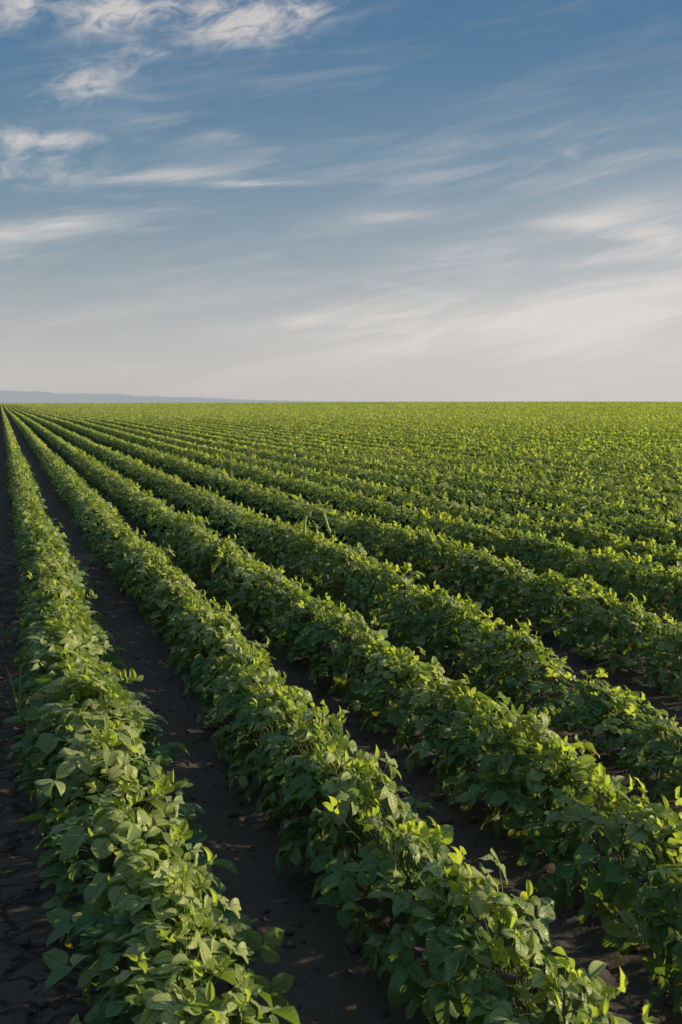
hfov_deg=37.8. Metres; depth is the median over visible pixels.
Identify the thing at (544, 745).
soybean plant
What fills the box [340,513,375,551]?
soybean plant
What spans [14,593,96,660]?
soybean plant
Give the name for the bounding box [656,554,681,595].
soybean plant
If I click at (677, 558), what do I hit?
soybean plant
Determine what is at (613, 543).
soybean plant
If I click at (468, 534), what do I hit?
soybean plant
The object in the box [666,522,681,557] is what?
soybean plant
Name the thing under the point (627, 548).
soybean plant
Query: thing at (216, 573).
soybean plant
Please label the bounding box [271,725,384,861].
soybean plant
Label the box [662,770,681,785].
soybean plant
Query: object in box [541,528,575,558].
soybean plant
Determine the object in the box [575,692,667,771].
soybean plant
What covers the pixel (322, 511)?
looping vine
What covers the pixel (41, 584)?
soybean plant
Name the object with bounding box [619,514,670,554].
soybean plant
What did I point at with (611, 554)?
soybean plant
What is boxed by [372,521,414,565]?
soybean plant
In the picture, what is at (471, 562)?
soybean plant
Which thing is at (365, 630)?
soybean plant
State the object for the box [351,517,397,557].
soybean plant
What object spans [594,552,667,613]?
soybean plant
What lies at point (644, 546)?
soybean plant
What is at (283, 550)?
soybean plant
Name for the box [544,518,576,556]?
soybean plant
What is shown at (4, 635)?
edge weed
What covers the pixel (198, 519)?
soybean plant
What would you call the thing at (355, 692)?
soybean plant
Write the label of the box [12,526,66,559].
soybean plant
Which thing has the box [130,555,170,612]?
soybean plant
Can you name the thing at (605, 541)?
soybean plant
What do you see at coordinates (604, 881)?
soybean plant
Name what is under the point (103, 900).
soybean plant
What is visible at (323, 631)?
soybean plant
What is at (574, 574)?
soybean plant
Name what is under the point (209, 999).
soybean plant
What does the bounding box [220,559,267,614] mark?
soybean plant
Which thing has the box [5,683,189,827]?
soybean plant
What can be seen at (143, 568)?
soybean plant
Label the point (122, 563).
soybean plant
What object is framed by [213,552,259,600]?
soybean plant
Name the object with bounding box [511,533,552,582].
soybean plant
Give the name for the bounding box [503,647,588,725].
soybean plant
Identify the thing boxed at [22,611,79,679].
soybean plant
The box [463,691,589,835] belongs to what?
soybean plant
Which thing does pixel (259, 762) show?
soybean plant
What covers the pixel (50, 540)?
soybean plant
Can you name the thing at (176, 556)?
soybean plant
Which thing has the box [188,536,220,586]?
soybean plant
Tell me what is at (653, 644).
soybean plant
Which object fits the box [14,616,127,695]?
soybean plant
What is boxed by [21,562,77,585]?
soybean plant
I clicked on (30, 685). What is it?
soybean plant
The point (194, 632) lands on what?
soybean plant
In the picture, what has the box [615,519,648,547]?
soybean plant
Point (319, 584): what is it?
soybean plant
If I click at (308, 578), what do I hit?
soybean plant
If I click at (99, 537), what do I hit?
soybean plant
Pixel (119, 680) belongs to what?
soybean plant
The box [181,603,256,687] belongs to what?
soybean plant
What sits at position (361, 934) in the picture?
soybean plant
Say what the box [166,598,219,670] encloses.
soybean plant
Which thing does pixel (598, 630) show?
soybean plant
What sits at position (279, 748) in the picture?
soybean plant
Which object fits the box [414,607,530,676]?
soybean plant
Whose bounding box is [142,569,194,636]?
soybean plant
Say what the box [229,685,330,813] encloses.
soybean plant
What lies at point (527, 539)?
soybean plant
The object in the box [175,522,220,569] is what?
soybean plant
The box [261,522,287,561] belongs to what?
soybean plant
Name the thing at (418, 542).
soybean plant
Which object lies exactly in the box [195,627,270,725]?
soybean plant
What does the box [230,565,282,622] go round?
soybean plant
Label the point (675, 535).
soybean plant
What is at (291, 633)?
soybean plant
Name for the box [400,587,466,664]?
soybean plant
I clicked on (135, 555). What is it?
soybean plant
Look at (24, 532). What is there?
soybean plant
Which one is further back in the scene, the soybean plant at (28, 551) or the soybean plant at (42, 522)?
the soybean plant at (42, 522)
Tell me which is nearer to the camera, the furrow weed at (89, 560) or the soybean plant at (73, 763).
the soybean plant at (73, 763)
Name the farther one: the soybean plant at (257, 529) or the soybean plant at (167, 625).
the soybean plant at (257, 529)
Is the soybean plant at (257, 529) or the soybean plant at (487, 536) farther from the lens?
the soybean plant at (257, 529)
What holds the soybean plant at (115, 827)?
on the ground
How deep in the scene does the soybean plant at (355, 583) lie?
6.71 m
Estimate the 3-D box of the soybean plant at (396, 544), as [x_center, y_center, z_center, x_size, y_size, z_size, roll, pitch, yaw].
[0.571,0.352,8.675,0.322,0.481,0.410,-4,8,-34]
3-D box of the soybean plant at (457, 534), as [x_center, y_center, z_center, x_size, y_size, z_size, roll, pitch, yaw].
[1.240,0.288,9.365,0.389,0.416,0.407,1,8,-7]
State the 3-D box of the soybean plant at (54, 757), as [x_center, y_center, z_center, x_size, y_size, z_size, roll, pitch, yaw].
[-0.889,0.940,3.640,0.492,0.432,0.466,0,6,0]
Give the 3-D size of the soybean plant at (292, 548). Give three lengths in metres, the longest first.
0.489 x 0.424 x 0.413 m
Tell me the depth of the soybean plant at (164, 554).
7.52 m
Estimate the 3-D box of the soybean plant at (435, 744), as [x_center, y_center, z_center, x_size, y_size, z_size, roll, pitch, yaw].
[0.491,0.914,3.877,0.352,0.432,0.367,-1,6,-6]
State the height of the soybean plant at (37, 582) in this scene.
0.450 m
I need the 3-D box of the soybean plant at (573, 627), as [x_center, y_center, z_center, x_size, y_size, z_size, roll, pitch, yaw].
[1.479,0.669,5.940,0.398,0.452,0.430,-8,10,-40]
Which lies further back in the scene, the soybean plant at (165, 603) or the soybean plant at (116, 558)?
the soybean plant at (116, 558)
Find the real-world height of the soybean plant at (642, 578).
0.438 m
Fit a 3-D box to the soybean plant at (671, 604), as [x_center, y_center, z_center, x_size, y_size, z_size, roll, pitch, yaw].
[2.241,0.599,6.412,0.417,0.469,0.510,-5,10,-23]
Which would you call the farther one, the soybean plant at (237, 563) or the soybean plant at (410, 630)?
the soybean plant at (237, 563)
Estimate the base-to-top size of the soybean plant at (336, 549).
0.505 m
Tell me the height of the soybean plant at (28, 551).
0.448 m
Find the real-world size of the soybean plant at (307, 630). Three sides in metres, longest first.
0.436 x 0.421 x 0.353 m
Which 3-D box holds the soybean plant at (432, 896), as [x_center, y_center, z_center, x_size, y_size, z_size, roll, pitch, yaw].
[0.238,1.060,2.474,0.306,0.439,0.577,-1,8,-37]
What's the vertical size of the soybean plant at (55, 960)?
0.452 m
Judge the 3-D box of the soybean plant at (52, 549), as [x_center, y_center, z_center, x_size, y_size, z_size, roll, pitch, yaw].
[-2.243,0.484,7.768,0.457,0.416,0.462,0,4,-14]
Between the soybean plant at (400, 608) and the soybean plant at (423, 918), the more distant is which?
the soybean plant at (400, 608)
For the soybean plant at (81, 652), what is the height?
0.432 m
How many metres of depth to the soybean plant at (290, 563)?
8.31 m
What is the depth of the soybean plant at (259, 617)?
6.54 m
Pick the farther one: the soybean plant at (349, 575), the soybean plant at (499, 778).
the soybean plant at (349, 575)
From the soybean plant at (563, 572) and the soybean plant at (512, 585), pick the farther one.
the soybean plant at (563, 572)
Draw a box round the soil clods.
[0,549,681,1023]
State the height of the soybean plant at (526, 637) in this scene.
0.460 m
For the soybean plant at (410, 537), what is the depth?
8.50 m
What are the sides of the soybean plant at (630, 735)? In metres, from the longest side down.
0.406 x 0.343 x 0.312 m
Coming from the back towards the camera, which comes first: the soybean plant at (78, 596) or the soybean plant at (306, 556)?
the soybean plant at (306, 556)
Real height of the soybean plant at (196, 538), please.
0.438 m
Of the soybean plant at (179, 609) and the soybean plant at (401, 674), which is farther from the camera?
the soybean plant at (179, 609)
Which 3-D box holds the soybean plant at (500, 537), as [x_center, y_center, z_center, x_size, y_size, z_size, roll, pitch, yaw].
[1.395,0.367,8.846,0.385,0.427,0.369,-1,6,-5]
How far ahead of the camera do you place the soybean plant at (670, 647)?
5.09 m
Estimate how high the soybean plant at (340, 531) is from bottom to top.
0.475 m
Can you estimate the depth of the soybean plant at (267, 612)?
6.26 m
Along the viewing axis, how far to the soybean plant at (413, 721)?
4.09 m
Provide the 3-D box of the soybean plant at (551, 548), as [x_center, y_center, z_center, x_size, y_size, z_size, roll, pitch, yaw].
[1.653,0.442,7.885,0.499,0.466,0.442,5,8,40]
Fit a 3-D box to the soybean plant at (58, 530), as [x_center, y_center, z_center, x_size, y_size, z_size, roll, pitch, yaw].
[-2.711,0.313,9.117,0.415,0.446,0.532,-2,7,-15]
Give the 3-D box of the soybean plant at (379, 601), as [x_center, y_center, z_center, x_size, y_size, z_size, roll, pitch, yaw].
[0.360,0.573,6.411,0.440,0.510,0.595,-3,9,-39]
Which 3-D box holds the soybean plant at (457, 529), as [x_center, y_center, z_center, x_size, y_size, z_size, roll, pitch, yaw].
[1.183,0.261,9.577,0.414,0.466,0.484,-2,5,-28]
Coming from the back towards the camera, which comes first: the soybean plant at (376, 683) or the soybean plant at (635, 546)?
the soybean plant at (635, 546)
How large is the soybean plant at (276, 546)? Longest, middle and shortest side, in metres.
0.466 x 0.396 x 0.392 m
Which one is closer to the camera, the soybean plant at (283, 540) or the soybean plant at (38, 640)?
the soybean plant at (38, 640)
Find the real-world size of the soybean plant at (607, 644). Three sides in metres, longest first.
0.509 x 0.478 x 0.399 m
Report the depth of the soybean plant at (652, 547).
7.88 m
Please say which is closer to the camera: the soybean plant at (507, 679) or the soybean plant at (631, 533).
the soybean plant at (507, 679)
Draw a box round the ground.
[0,406,681,1023]
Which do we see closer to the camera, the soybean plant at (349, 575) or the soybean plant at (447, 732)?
the soybean plant at (447, 732)
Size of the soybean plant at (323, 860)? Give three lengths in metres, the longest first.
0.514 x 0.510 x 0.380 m
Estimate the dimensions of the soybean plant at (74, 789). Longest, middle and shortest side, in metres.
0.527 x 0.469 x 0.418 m
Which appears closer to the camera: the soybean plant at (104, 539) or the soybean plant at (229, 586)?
the soybean plant at (229, 586)
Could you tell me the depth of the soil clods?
3.44 m
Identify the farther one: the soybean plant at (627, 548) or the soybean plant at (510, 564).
the soybean plant at (627, 548)
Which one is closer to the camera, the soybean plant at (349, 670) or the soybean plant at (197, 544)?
the soybean plant at (349, 670)
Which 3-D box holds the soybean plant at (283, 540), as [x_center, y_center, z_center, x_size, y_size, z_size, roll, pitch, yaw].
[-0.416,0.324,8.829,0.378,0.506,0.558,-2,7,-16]
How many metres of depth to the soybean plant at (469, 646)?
5.21 m
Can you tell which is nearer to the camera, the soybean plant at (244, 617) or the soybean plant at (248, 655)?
the soybean plant at (248, 655)
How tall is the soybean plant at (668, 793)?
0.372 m
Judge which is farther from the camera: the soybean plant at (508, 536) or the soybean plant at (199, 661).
the soybean plant at (508, 536)
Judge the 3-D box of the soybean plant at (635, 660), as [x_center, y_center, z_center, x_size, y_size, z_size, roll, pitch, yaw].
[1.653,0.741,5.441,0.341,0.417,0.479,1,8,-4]
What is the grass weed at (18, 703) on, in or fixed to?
on the ground
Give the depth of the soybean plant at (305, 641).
5.46 m
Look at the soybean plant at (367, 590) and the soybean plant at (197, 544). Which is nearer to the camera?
the soybean plant at (367, 590)
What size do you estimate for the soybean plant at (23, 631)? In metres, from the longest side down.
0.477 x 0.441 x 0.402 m
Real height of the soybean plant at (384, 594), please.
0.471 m
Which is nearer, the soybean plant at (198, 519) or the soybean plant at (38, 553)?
the soybean plant at (38, 553)
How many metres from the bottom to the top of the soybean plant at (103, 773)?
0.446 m
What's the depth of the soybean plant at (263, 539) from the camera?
9.45 m
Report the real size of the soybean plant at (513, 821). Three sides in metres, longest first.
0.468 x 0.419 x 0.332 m
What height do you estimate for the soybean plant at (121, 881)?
0.443 m
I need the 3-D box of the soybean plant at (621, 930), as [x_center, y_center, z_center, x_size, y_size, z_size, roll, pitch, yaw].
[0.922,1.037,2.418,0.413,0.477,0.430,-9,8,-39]
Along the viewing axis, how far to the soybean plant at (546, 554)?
7.96 m
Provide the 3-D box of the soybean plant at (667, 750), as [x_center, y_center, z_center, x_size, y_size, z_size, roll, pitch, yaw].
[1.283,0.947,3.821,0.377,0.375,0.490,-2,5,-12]
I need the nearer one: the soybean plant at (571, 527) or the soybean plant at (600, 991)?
the soybean plant at (600, 991)
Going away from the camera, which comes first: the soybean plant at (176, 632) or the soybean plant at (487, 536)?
the soybean plant at (176, 632)
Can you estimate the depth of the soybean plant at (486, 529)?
9.11 m
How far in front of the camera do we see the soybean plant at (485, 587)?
7.12 m
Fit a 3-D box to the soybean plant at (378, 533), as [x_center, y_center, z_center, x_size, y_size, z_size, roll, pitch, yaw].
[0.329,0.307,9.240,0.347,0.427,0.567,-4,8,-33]
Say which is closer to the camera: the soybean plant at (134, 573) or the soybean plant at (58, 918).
the soybean plant at (58, 918)
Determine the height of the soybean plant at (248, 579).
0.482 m
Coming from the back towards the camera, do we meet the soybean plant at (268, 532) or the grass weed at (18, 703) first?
the soybean plant at (268, 532)
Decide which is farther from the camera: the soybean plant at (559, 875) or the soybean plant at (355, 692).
the soybean plant at (355, 692)
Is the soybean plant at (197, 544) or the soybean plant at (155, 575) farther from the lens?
the soybean plant at (197, 544)
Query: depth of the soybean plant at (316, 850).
3.03 m
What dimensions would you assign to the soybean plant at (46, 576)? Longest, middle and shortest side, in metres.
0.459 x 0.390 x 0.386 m
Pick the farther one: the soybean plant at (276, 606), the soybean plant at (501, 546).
the soybean plant at (501, 546)
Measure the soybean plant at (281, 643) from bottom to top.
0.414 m
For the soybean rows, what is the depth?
19.53 m
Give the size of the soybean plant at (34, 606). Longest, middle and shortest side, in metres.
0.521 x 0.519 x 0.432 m
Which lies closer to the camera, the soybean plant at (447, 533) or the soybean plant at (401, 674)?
the soybean plant at (401, 674)
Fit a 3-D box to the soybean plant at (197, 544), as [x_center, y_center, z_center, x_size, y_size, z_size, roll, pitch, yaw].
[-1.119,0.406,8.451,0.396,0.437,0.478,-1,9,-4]
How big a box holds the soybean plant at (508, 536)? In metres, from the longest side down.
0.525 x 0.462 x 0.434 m
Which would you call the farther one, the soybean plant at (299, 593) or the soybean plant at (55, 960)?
the soybean plant at (299, 593)
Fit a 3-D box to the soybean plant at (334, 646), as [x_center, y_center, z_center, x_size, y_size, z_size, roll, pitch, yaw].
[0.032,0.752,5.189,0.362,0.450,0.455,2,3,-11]
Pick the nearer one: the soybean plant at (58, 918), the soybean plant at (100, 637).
the soybean plant at (58, 918)
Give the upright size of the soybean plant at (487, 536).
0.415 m
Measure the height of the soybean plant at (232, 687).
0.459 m
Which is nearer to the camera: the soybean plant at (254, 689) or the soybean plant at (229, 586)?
the soybean plant at (254, 689)
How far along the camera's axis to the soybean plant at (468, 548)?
7.65 m
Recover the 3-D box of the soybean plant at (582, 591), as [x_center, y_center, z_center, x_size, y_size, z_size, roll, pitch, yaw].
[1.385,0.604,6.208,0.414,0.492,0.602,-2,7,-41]
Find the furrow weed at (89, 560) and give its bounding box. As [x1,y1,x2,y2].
[85,551,94,565]
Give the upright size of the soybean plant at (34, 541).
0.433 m
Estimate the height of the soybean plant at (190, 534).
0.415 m
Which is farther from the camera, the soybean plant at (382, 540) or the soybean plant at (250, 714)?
the soybean plant at (382, 540)
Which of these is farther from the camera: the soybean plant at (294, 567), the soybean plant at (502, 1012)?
the soybean plant at (294, 567)
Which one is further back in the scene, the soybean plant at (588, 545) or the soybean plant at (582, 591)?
the soybean plant at (588, 545)
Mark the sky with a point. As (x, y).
(290, 200)
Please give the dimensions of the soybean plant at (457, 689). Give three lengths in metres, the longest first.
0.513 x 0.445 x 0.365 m
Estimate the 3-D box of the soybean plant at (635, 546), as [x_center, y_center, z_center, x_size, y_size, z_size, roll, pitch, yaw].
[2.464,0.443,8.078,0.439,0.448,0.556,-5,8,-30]
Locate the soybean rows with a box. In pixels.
[0,401,681,553]
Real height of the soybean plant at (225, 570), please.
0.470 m
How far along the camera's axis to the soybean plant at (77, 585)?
6.34 m
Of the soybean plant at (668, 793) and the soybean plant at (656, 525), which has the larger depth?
the soybean plant at (656, 525)
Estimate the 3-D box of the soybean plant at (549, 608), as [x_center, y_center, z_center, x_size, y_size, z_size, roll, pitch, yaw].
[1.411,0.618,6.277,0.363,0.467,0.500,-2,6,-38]
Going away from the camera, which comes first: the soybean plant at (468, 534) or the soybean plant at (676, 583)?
the soybean plant at (676, 583)
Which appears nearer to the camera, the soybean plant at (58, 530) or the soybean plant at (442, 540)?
the soybean plant at (442, 540)
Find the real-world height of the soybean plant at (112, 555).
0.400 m
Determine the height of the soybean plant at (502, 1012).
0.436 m
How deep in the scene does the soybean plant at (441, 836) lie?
2.63 m
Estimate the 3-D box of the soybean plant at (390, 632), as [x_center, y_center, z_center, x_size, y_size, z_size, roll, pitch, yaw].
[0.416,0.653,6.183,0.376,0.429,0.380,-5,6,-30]
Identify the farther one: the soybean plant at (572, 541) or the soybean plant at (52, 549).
the soybean plant at (572, 541)
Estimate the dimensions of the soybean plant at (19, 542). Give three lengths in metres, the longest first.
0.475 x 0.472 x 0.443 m
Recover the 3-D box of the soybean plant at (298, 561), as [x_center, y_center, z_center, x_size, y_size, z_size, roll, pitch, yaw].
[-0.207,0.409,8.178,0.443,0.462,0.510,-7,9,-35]
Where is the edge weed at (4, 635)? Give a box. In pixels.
[0,623,10,641]
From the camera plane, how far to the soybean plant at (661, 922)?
2.54 m
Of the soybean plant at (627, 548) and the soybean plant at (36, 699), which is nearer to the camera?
the soybean plant at (36, 699)
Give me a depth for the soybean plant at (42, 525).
8.89 m
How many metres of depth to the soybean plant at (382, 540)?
8.96 m
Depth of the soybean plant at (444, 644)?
5.44 m
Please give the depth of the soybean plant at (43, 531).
8.46 m
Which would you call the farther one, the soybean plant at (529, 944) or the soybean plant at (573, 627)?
the soybean plant at (573, 627)
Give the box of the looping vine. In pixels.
[300,504,330,535]
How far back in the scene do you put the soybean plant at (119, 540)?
8.63 m
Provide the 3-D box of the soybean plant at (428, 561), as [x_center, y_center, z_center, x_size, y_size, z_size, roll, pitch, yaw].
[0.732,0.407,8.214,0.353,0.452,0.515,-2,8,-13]
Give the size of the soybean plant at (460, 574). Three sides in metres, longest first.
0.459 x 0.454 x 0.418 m
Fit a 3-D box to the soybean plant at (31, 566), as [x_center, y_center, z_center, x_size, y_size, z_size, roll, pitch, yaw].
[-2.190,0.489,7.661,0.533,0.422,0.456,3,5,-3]
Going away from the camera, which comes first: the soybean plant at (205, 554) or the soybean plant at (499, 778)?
the soybean plant at (499, 778)
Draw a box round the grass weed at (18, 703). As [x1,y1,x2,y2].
[0,665,40,730]
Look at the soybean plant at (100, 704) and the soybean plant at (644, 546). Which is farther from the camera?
the soybean plant at (644, 546)
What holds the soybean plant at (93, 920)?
on the ground
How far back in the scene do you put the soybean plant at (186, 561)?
8.59 m
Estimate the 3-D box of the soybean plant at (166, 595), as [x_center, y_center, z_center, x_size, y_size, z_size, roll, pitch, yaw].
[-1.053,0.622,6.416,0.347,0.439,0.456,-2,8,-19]
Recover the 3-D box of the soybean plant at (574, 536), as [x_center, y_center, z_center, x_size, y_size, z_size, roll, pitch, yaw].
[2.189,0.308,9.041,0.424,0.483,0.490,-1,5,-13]
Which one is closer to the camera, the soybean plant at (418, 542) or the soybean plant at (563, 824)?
the soybean plant at (563, 824)
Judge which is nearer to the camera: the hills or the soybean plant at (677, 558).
the soybean plant at (677, 558)
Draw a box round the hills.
[0,390,341,402]
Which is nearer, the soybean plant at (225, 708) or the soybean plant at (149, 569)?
the soybean plant at (225, 708)
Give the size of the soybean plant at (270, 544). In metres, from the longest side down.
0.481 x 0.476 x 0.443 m
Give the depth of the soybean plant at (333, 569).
7.27 m
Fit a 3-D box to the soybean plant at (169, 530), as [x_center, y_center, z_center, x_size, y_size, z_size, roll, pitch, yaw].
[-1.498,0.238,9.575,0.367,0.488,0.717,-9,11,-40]
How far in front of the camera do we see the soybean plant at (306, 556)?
7.90 m
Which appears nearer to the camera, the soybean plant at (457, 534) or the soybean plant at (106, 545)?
the soybean plant at (106, 545)
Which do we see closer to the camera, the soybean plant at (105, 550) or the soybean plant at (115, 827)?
the soybean plant at (115, 827)
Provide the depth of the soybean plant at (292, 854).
3.18 m
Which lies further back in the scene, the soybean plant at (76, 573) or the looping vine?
the looping vine
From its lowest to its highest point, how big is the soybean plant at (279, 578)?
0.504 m
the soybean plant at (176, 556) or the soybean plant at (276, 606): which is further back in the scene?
the soybean plant at (176, 556)
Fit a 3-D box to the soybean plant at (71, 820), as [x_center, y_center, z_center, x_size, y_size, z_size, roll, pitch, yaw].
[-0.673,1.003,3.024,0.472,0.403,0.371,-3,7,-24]
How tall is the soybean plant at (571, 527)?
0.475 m
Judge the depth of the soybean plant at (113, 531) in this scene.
8.89 m
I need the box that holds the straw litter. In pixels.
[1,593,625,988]
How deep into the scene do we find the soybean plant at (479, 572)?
7.22 m
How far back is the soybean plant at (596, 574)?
7.22 m
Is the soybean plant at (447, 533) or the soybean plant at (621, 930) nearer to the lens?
the soybean plant at (621, 930)
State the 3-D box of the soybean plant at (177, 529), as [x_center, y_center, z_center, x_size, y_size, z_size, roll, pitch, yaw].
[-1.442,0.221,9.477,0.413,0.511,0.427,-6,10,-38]
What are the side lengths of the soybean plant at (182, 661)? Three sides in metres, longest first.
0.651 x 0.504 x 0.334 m
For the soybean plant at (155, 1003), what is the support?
on the ground
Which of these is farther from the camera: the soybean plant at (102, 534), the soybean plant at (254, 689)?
the soybean plant at (102, 534)
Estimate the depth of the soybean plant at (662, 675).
4.97 m
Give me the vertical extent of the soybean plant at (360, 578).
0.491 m
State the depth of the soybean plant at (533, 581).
6.55 m
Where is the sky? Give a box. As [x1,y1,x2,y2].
[0,0,681,401]
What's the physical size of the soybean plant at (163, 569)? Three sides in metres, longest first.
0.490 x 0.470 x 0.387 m
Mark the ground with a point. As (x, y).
(322, 948)
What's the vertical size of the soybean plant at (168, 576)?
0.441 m
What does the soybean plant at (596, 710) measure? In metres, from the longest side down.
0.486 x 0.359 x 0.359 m
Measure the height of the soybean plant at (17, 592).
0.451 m
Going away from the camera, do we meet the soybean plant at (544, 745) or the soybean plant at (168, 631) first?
the soybean plant at (544, 745)
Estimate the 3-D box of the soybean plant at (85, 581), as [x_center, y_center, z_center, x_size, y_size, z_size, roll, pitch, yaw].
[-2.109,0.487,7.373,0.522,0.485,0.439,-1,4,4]
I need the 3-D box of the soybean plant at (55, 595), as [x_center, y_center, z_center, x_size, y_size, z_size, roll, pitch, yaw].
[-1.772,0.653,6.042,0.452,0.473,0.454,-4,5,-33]
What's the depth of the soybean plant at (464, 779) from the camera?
3.59 m
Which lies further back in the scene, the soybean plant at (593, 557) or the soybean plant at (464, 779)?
the soybean plant at (593, 557)
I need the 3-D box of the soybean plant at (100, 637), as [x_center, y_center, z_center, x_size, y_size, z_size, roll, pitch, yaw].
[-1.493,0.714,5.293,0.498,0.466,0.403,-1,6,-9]
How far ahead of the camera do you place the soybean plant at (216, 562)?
7.55 m
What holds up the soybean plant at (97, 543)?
on the ground
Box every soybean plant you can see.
[2,657,151,778]
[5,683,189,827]
[9,551,81,602]
[9,602,87,673]
[9,661,147,768]
[10,581,90,632]
[10,612,125,700]
[11,580,100,644]
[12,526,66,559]
[12,647,129,722]
[13,515,73,556]
[13,523,56,565]
[13,603,108,671]
[14,523,60,565]
[14,571,102,640]
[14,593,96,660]
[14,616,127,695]
[15,518,62,554]
[15,536,57,582]
[16,521,48,557]
[16,534,68,564]
[16,556,84,611]
[16,708,181,845]
[18,527,68,572]
[18,546,91,603]
[18,553,68,600]
[18,624,116,724]
[18,650,123,716]
[19,544,69,575]
[19,591,113,645]
[20,546,90,592]
[20,562,88,609]
[20,652,149,745]
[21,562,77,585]
[22,546,79,586]
[22,570,93,613]
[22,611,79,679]
[23,534,71,574]
[23,675,176,796]
[24,522,66,543]
[24,567,68,608]
[32,709,159,808]
[34,774,238,948]
[36,737,204,874]
[36,774,203,899]
[37,568,74,586]
[39,721,172,813]
[40,809,220,959]
[42,887,293,1023]
[46,846,284,1017]
[63,818,252,1006]
[68,928,301,1023]
[69,848,254,1023]
[89,518,125,551]
[92,523,120,552]
[93,521,117,560]
[94,526,138,563]
[95,522,127,558]
[96,523,144,566]
[100,527,130,561]
[103,531,158,583]
[104,538,146,573]
[105,535,128,575]
[106,532,156,582]
[107,539,165,595]
[110,542,152,597]
[116,541,163,587]
[118,542,167,584]
[121,548,177,598]
[123,547,171,598]
[130,544,177,587]
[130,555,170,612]
[132,560,176,613]
[140,559,188,620]
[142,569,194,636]
[148,566,186,625]
[150,575,205,635]
[150,590,222,642]
[153,512,209,553]
[155,973,278,1023]
[157,574,193,630]
[162,594,211,659]
[163,590,205,648]
[164,511,206,554]
[166,514,214,546]
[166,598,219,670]
[167,596,210,661]
[168,520,211,567]
[168,597,229,675]
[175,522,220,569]
[178,528,203,566]
[179,529,217,573]
[180,533,216,576]
[180,600,236,694]
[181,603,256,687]
[185,533,218,580]
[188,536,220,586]
[190,533,255,590]
[190,606,255,689]
[190,626,252,724]
[191,535,233,590]
[194,538,228,576]
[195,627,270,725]
[201,636,280,725]
[201,650,274,751]
[202,543,247,596]
[206,542,243,601]
[206,656,294,764]
[211,547,256,606]
[211,668,309,760]
[212,553,263,611]
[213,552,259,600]
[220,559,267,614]
[224,558,287,615]
[225,670,313,782]
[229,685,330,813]
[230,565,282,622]
[242,568,297,628]
[242,697,337,822]
[245,514,282,558]
[245,565,308,632]
[250,515,280,561]
[252,577,314,646]
[254,520,286,559]
[255,699,357,821]
[256,578,312,640]
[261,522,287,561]
[264,519,295,562]
[266,595,339,663]
[268,522,302,567]
[268,584,318,640]
[271,521,311,570]
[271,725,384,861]
[275,727,389,876]
[276,534,306,576]
[278,520,329,575]
[278,533,332,588]
[281,592,337,659]
[282,534,334,584]
[283,529,324,579]
[288,605,348,663]
[291,600,362,682]
[297,535,339,589]
[299,534,350,596]
[299,753,396,889]
[301,601,367,684]
[303,538,361,598]
[310,745,437,911]
[315,788,478,986]
[316,541,358,603]
[319,614,384,683]
[321,544,366,604]
[321,790,444,949]
[326,542,366,606]
[327,610,398,698]
[331,631,395,704]
[333,554,386,614]
[333,639,412,729]
[337,514,378,558]
[338,557,402,628]
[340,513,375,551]
[342,552,389,614]
[343,846,546,1008]
[347,645,432,734]
[349,560,424,623]
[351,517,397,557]
[352,523,397,556]
[356,560,407,628]
[360,650,436,736]
[363,522,402,558]
[367,567,421,632]
[367,846,568,1023]
[369,581,440,646]
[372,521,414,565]
[372,526,410,563]
[382,525,419,574]
[386,584,440,650]
[386,656,451,749]
[389,526,428,575]
[389,665,479,772]
[390,581,453,652]
[391,668,508,772]
[394,526,439,582]
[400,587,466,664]
[407,528,447,580]
[411,701,599,814]
[413,537,447,585]
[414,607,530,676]
[415,585,481,669]
[416,532,462,589]
[420,848,571,1023]
[426,691,502,799]
[427,541,470,585]
[427,603,485,671]
[429,539,478,593]
[429,547,494,604]
[432,691,539,810]
[439,519,478,548]
[443,545,507,600]
[444,515,479,552]
[450,619,519,689]
[453,520,486,555]
[454,711,619,855]
[455,549,507,606]
[456,618,544,698]
[458,524,490,552]
[460,928,581,1023]
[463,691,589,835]
[466,946,630,1023]
[467,521,502,556]
[472,558,518,604]
[472,618,560,703]
[475,528,508,561]
[475,556,530,617]
[478,530,509,570]
[485,525,529,561]
[486,572,567,628]
[489,735,618,872]
[491,564,539,623]
[492,528,537,565]
[492,637,580,727]
[499,532,547,574]
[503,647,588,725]
[506,569,572,629]
[510,531,553,576]
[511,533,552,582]
[520,533,584,575]
[522,517,564,536]
[522,572,576,635]
[527,572,602,638]
[530,541,581,576]
[535,763,681,924]
[535,767,654,895]
[536,574,608,646]
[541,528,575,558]
[542,584,622,661]
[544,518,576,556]
[544,666,645,755]
[545,548,597,593]
[547,517,600,558]
[559,670,650,755]
[561,551,607,595]
[563,520,602,560]
[565,546,621,595]
[565,1003,656,1023]
[568,524,601,563]
[570,587,658,665]
[570,590,634,659]
[572,785,681,964]
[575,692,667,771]
[576,532,641,560]
[578,522,616,564]
[582,535,646,572]
[584,551,627,595]
[584,594,670,673]
[593,546,644,602]
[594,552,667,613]
[600,536,647,581]
[601,831,681,1021]
[602,563,675,613]
[607,538,666,582]
[610,705,681,794]
[610,801,681,984]
[614,612,679,675]
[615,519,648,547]
[615,704,681,802]
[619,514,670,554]
[625,539,662,583]
[628,565,681,626]
[629,542,671,589]
[634,613,681,688]
[635,516,670,557]
[638,561,681,620]
[638,628,681,698]
[645,540,681,592]
[649,754,681,819]
[650,566,681,618]
[654,523,681,558]
[654,619,681,684]
[656,522,681,556]
[656,550,681,595]
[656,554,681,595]
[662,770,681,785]
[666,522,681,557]
[672,595,681,626]
[673,678,681,693]
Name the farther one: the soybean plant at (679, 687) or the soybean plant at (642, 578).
the soybean plant at (642, 578)
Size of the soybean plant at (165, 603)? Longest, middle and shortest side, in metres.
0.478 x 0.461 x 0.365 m
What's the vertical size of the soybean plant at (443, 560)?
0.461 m

